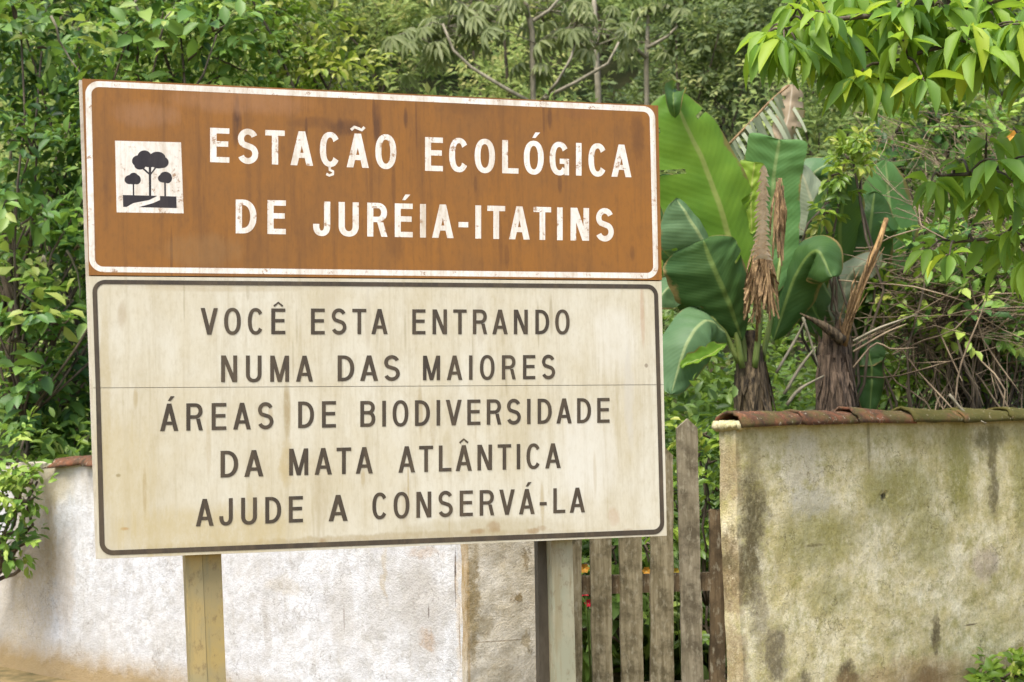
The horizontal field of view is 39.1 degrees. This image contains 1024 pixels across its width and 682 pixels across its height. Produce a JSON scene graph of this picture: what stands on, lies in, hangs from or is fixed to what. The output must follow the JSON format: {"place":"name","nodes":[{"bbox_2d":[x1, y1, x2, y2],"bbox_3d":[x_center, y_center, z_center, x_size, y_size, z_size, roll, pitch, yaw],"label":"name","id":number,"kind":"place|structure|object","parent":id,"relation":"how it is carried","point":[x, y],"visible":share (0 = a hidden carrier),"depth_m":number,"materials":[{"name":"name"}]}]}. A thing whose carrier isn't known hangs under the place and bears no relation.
{"place":"outdoors","nodes":[
{"label":"outdoors","id":0,"kind":"place"},
{"bbox_2d":[0,643,726,681],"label":"ground","id":1,"kind":"structure","parent":0,"point":[10,675],"depth_m":8.88,"materials":[{"name":"brown soil"}]},
{"bbox_2d":[0,406,57,580],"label":"overhanging shrub","id":2,"kind":"object","parent":1,"relation":"on","point":[15,484],"visible":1,"depth_m":8.74,"materials":[{"name":"green plant"}]},
{"bbox_2d":[0,0,126,461],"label":"broadleaf tree","id":3,"kind":"object","parent":1,"relation":"on","point":[78,386],"visible":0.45,"depth_m":10.69,"materials":[{"name":"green plant"}]},
{"bbox_2d":[7,0,174,297],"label":"dry twig","id":4,"kind":"object","parent":3,"relation":"attached to","point":[10,152],"visible":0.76,"depth_m":10.33,"materials":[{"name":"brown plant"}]},
{"bbox_2d":[0,0,275,461],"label":"tree","id":5,"kind":"object","parent":1,"relation":"on","point":[150,40],"visible":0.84,"depth_m":10.12,"materials":[{"name":"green plant"}]},
{"bbox_2d":[27,0,317,124],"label":"broadleaf tree","id":6,"kind":"object","parent":1,"relation":"on","point":[243,40],"visible":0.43,"depth_m":11.69,"materials":[{"name":"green plant"}]},
{"bbox_2d":[0,455,462,681],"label":"plaster wall","id":7,"kind":"structure","parent":1,"relation":"on","point":[72,608],"depth_m":7.63,"materials":[{"name":"paint"}]},
{"bbox_2d":[210,0,397,91],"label":"broadleaf tree","id":8,"kind":"object","parent":1,"relation":"on","point":[312,77],"visible":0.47,"depth_m":12.60,"materials":[{"name":"green plant"}]},
{"bbox_2d":[79,79,666,681],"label":"road sign","id":9,"kind":"object","parent":1,"relation":"on","point":[333,319],"visible":1,"depth_m":4.96,"materials":[{"name":"brown paint"}]},
{"bbox_2d":[460,541,535,681],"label":"gate pillar","id":10,"kind":"structure","parent":1,"relation":"on","point":[498,605],"depth_m":6.49,"materials":[{"name":"concrete"}]},
{"bbox_2d":[0,87,1023,681],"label":"undergrowth","id":11,"kind":"object","parent":1,"relation":"on","point":[702,409],"visible":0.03,"depth_m":9.85,"materials":[{"name":"green plant"}]},
{"bbox_2d":[651,79,842,410],"bbox_3d":[1.395,0.010,8.626,1.215,3.213,1.034,-1,-3,0],"label":"banana plant","id":12,"kind":"object","parent":11,"relation":"on","point":[732,248],"visible":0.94,"depth_m":8.56,"materials":[{"name":"green plant"}]},
{"bbox_2d":[750,93,1023,409],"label":"dry vine tangle","id":13,"kind":"object","parent":11,"relation":"on","point":[941,321],"visible":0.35,"depth_m":9.08,"materials":[{"name":"brown plant"}]},
{"bbox_2d":[853,342,916,367],"bbox_3d":[2.216,0.082,8.557,0.389,0.154,0.012,-1,-3,0],"label":"dry cane","id":14,"kind":"object","parent":13,"relation":"attached to","point":[862,356],"visible":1,"depth_m":8.56,"materials":[{"name":"brown plant"}]},
{"bbox_2d":[954,300,985,406],"bbox_3d":[2.724,0.078,8.557,0.224,0.664,0.012,-1,-3,0],"label":"dry cane","id":15,"kind":"object","parent":13,"relation":"on","point":[969,341],"visible":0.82,"depth_m":8.55,"materials":[{"name":"brown plant"}]},
{"bbox_2d":[581,564,591,678],"bbox_3d":[0.392,1.523,7.285,0.040,0.790,0.085,-4,-4,39],"label":"flower","id":16,"kind":"object","parent":1,"relation":"on","point":[585,568],"visible":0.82,"depth_m":7.29,"materials":[{"name":"orange plant"}]},
{"bbox_2d":[581,536,679,681],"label":"garden plant","id":17,"kind":"object","parent":1,"relation":"on","point":[615,627],"visible":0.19,"depth_m":7.65,"materials":[{"name":"green plant"}]},
{"bbox_2d":[642,567,649,630],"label":"flower","id":18,"kind":"object","parent":17,"relation":"attached to","point":[645,570],"visible":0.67,"depth_m":7.34,"materials":[{"name":"orange plant"}]},
{"bbox_2d":[642,410,725,660],"bbox_3d":[0.982,1.222,7.615,0.568,1.708,0.396,-3,-4,25],"label":"fern bush","id":19,"kind":"object","parent":1,"relation":"on","point":[712,443],"visible":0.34,"depth_m":7.62,"materials":[{"name":"green plant"}]},
{"bbox_2d":[800,123,884,406],"bbox_3d":[2.066,0.385,8.908,0.547,3.488,0.382,-1,-3,0],"label":"rosette shrub","id":20,"kind":"object","parent":1,"relation":"on","point":[851,146],"visible":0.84,"depth_m":8.96,"materials":[{"name":"green plant"}]},
{"bbox_2d":[800,217,888,410],"bbox_3d":[2.017,0.449,8.697,0.576,2.383,0.330,-1,-3,0],"label":"banana plant","id":21,"kind":"object","parent":1,"relation":"on","point":[834,387],"visible":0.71,"depth_m":8.65,"materials":[{"name":"brown plant"}]},
{"bbox_2d":[775,320,805,372],"bbox_3d":[1.655,0.033,8.561,0.195,0.320,0.017,-1,-3,0],"label":"dry cane","id":22,"kind":"object","parent":21,"relation":"attached to","point":[788,352],"visible":1,"depth_m":8.55,"materials":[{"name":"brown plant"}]},
{"bbox_2d":[783,346,815,394],"bbox_3d":[1.708,0.175,8.552,0.210,0.289,0.019,-1,-3,0],"label":"dry cane","id":23,"kind":"object","parent":21,"relation":"attached to","point":[795,374],"visible":1,"depth_m":8.54,"materials":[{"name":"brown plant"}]},
{"bbox_2d":[785,375,823,405],"bbox_3d":[1.738,0.294,8.545,0.238,0.180,0.021,-1,-3,0],"label":"dry cane","id":24,"kind":"object","parent":21,"relation":"attached to","point":[793,395],"visible":1,"depth_m":8.54,"materials":[{"name":"beige plant"}]},
{"bbox_2d":[801,317,818,367],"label":"dry cane","id":25,"kind":"object","parent":21,"relation":"attached to","point":[807,332],"visible":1,"depth_m":8.56,"materials":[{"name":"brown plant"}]},
{"bbox_2d":[853,324,906,351],"bbox_3d":[2.187,-0.017,8.563,0.327,0.167,0.013,-1,-3,0],"label":"dry cane","id":26,"kind":"object","parent":21,"relation":"attached to","point":[872,340],"visible":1,"depth_m":8.56,"materials":[{"name":"beige plant"}]},
{"bbox_2d":[853,314,917,341],"bbox_3d":[2.220,-0.077,8.566,0.390,0.161,0.015,-1,-3,0],"label":"dry cane","id":27,"kind":"object","parent":21,"relation":"attached to","point":[868,333],"visible":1,"depth_m":8.56,"materials":[{"name":"beige plant"}]},
{"bbox_2d":[797,157,917,409],"bbox_3d":[2.224,0.238,9.321,1.030,3.019,0.859,-1,-3,0],"label":"banana plant","id":28,"kind":"object","parent":1,"relation":"on","point":[850,237],"visible":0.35,"depth_m":9.22,"materials":[{"name":"green plant"}]},
{"bbox_2d":[712,406,1023,681],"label":"rendered wall","id":29,"kind":"structure","parent":1,"relation":"on","point":[864,545],"depth_m":7.47,"materials":[{"name":"paint"}]},
{"bbox_2d":[572,419,726,681],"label":"picket gate","id":30,"kind":"structure","parent":29,"relation":"attached to","point":[661,582],"depth_m":6.98,"materials":[{"name":"brown wood"}]},
{"bbox_2d":[948,393,986,423],"bbox_3d":[2.527,0.376,7.989,0.208,0.174,0.016,-1,-3,0],"label":"dry cane","id":31,"kind":"object","parent":29,"relation":"on","point":[955,402],"visible":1,"depth_m":7.99,"materials":[{"name":"beige plant"}]},
{"bbox_2d":[735,0,1023,301],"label":"overhanging tree","id":32,"kind":"object","parent":1,"relation":"on","point":[834,42],"visible":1,"depth_m":6.30,"materials":[{"name":"green plant"}]},
{"bbox_2d":[840,249,989,410],"bbox_3d":[2.641,0.758,9.213,1.162,2.760,0.637,0,-3,-18],"label":"leafy shrub","id":33,"kind":"object","parent":1,"relation":"on","point":[895,395],"visible":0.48,"depth_m":9.17,"materials":[{"name":"green plant"}]},
{"bbox_2d":[842,80,1023,372],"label":"leafy shrub","id":34,"kind":"object","parent":1,"relation":"on","point":[941,138],"visible":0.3,"depth_m":10.30,"materials":[{"name":"green plant"}]},
{"bbox_2d":[877,200,1023,408],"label":"climbing vine","id":35,"kind":"object","parent":1,"relation":"on","point":[929,240],"visible":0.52,"depth_m":9.08,"materials":[{"name":"green plant"}]},
{"bbox_2d":[888,294,1023,409],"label":"leafy shrub","id":36,"kind":"object","parent":1,"relation":"on","point":[986,376],"visible":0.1,"depth_m":9.43,"materials":[{"name":"green plant"}]},
{"bbox_2d":[963,654,1023,681],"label":"weed","id":37,"kind":"object","parent":1,"relation":"on","point":[992,674],"visible":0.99,"depth_m":7.73,"materials":[{"name":"green plant"}]},
{"bbox_2d":[977,647,1023,681],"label":"weed","id":38,"kind":"object","parent":1,"relation":"on","point":[1017,656],"visible":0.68,"depth_m":7.88,"materials":[{"name":"green plant"}]},
{"bbox_2d":[1007,130,1023,396],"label":"flower","id":39,"kind":"object","parent":1,"relation":"on","point":[1011,135],"visible":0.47,"depth_m":9.48,"materials":[{"name":"orange plant"}]},
{"bbox_2d":[0,0,1023,459],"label":"hill","id":40,"kind":"structure","parent":0,"point":[620,78],"depth_m":25.46,"materials":[{"name":"green plant"}]},
{"bbox_2d":[291,0,467,93],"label":"hillside tree","id":41,"kind":"object","parent":40,"relation":"on","point":[400,18],"visible":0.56,"depth_m":21.22,"materials":[{"name":"green plant"}]},
{"bbox_2d":[381,0,638,99],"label":"cecropia tree","id":42,"kind":"object","parent":40,"relation":"on","point":[467,22],"visible":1,"depth_m":17.68,"materials":[{"name":"green plant"}]},
{"bbox_2d":[0,0,1023,415],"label":"hillside forest","id":43,"kind":"object","parent":40,"relation":"on","point":[500,62],"visible":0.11,"depth_m":20.85,"materials":[{"name":"green plant"}]},
{"bbox_2d":[592,0,601,102],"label":"bare trunk","id":44,"kind":"object","parent":40,"relation":"on","point":[598,94],"visible":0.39,"depth_m":20.22,"materials":[{"name":"grey plant"}]},
{"bbox_2d":[562,4,696,104],"bbox_3d":[1.626,-2.492,19.136,1.932,4.126,1.288,-1,-3,0],"label":"cecropia tree","id":45,"kind":"object","parent":40,"relation":"on","point":[622,58],"visible":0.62,"depth_m":19.22,"materials":[{"name":"green plant"}]},
{"bbox_2d":[637,0,803,156],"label":"hillside tree","id":46,"kind":"object","parent":40,"relation":"on","point":[748,21],"visible":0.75,"depth_m":18.58,"materials":[{"name":"green plant"}]},
{"bbox_2d":[732,58,896,400],"bbox_3d":[3.311,-0.863,15.682,1.869,4.849,1.875,-1,-3,0],"label":"hillside tree","id":47,"kind":"object","parent":40,"relation":"on","point":[812,94],"visible":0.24,"depth_m":15.54,"materials":[{"name":"green plant"}]},
{"bbox_2d":[582,595,591,681],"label":"flower","id":48,"kind":"object","parent":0,"point":[588,638],"visible":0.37,"depth_m":7.25,"materials":[{"name":"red plant"}]},
{"bbox_2d":[584,599,591,658],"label":"flower","id":49,"kind":"object","parent":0,"point":[588,603],"visible":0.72,"depth_m":7.29,"materials":[{"name":"red plant"}]},
{"bbox_2d":[674,568,680,671],"bbox_3d":[0.845,1.523,7.235,0.038,0.766,0.083,-4,-4,38],"label":"flower","id":50,"kind":"object","parent":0,"point":[676,570],"visible":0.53,"depth_m":7.26,"materials":[{"name":"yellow plant"}]}
]}

